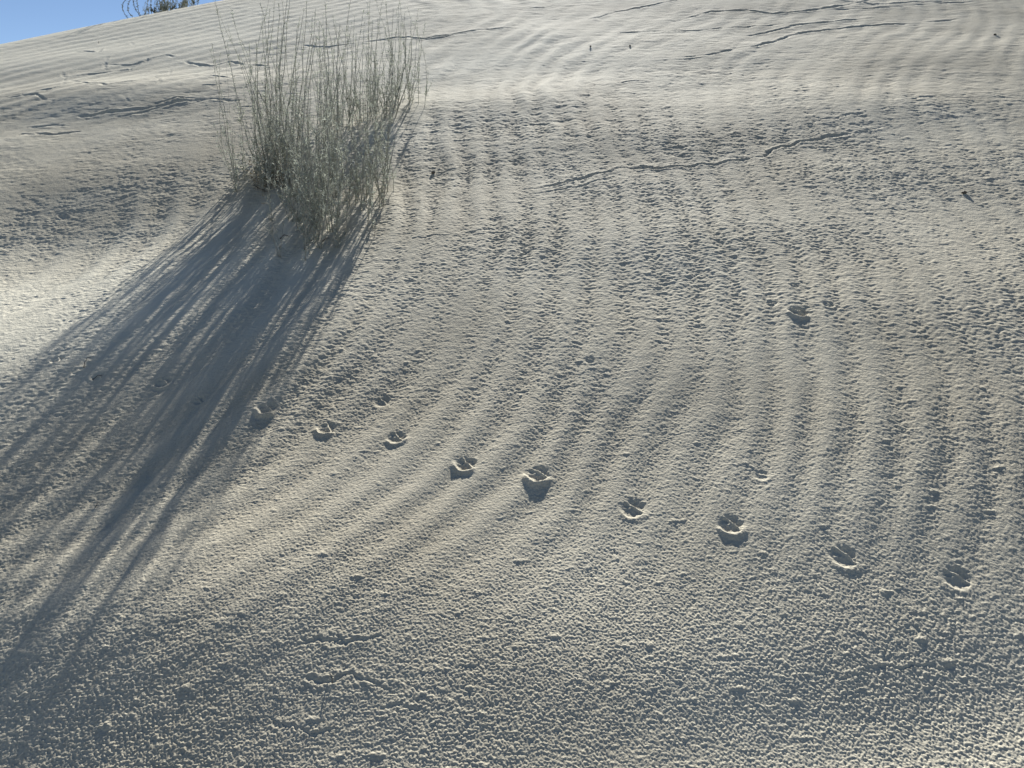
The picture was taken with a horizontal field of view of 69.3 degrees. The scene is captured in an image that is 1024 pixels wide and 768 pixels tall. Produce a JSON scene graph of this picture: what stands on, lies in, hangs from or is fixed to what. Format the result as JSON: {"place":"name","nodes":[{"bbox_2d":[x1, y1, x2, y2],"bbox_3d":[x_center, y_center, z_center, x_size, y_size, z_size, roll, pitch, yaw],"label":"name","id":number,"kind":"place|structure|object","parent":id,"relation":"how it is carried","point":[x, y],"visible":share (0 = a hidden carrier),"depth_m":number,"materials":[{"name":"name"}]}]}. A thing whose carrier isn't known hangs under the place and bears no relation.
{"place":"outdoors","nodes":[
{"label":"outdoors","id":0,"kind":"place"},
{"bbox_2d":[0,0,220,43],"label":"sky","id":1,"kind":"structure","parent":0,"point":[19,19],"materials":[{"name":"blue"}]},
{"bbox_2d":[240,144,306,203],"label":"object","id":2,"kind":"object","parent":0,"point":[272,175],"visible":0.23,"depth_m":3.59,"materials":[{"name":"brown plant"}]},
{"bbox_2d":[0,0,1023,767],"bbox_3d":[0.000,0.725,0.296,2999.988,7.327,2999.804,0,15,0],"label":"ground","id":3,"kind":"structure","parent":0,"point":[638,384],"depth_m":2.04,"materials":[{"name":"beige sand"}]},
{"bbox_2d":[121,0,140,17],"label":"arching shrub","id":4,"kind":"object","parent":3,"relation":"on","point":[128,7],"visible":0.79,"depth_m":8.14,"materials":[{"name":"green plant"}]},
{"bbox_2d":[141,0,166,15],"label":"crest shrub","id":5,"kind":"object","parent":3,"relation":"on","point":[154,8],"visible":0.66,"depth_m":8.55,"materials":[{"name":"green plant"}]},
{"bbox_2d":[161,0,198,10],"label":"crest shrub","id":6,"kind":"object","parent":3,"relation":"on","point":[182,5],"visible":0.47,"depth_m":8.67,"materials":[{"name":"green plant"}]},
{"bbox_2d":[215,59,238,180],"bbox_3d":[-1.371,-1.268,3.603,0.082,0.600,0.119,4,16,16],"label":"sprig","id":7,"kind":"object","parent":3,"relation":"on","point":[230,116],"visible":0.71,"depth_m":3.60,"materials":[{"name":"green plant"}]},
{"bbox_2d":[260,181,285,256],"bbox_3d":[-0.916,-0.616,2.837,0.104,0.322,0.039,0,15,0],"label":"sprig","id":8,"kind":"object","parent":3,"relation":"on","point":[280,248],"visible":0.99,"depth_m":2.84,"materials":[{"name":"green plant"}]},
{"bbox_2d":[209,0,341,198],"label":"shrub","id":9,"kind":"object","parent":3,"relation":"on","point":[273,147],"visible":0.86,"depth_m":3.49,"materials":[{"name":"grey plant"}]},
{"bbox_2d":[230,4,374,260],"bbox_3d":[-0.883,-1.056,3.164,0.493,1.012,1.025,-7,16,-24],"label":"shrub","id":10,"kind":"object","parent":3,"relation":"on","point":[310,179],"visible":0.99,"depth_m":2.99,"materials":[{"name":"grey plant"}]},
{"bbox_2d":[290,1,394,140],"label":"shrub","id":11,"kind":"object","parent":3,"relation":"on","point":[350,109],"visible":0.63,"depth_m":4.13,"materials":[{"name":"green plant"}]},
{"bbox_2d":[326,2,398,210],"bbox_3d":[-0.587,-1.204,3.218,0.329,0.931,0.360,-12,19,-38],"label":"shrub","id":12,"kind":"object","parent":3,"relation":"on","point":[376,152],"visible":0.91,"depth_m":3.27,"materials":[{"name":"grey plant"}]},
{"bbox_2d":[338,0,432,122],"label":"shrub","id":13,"kind":"object","parent":3,"relation":"on","point":[397,87],"visible":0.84,"depth_m":4.32,"materials":[{"name":"green plant"}]}
]}

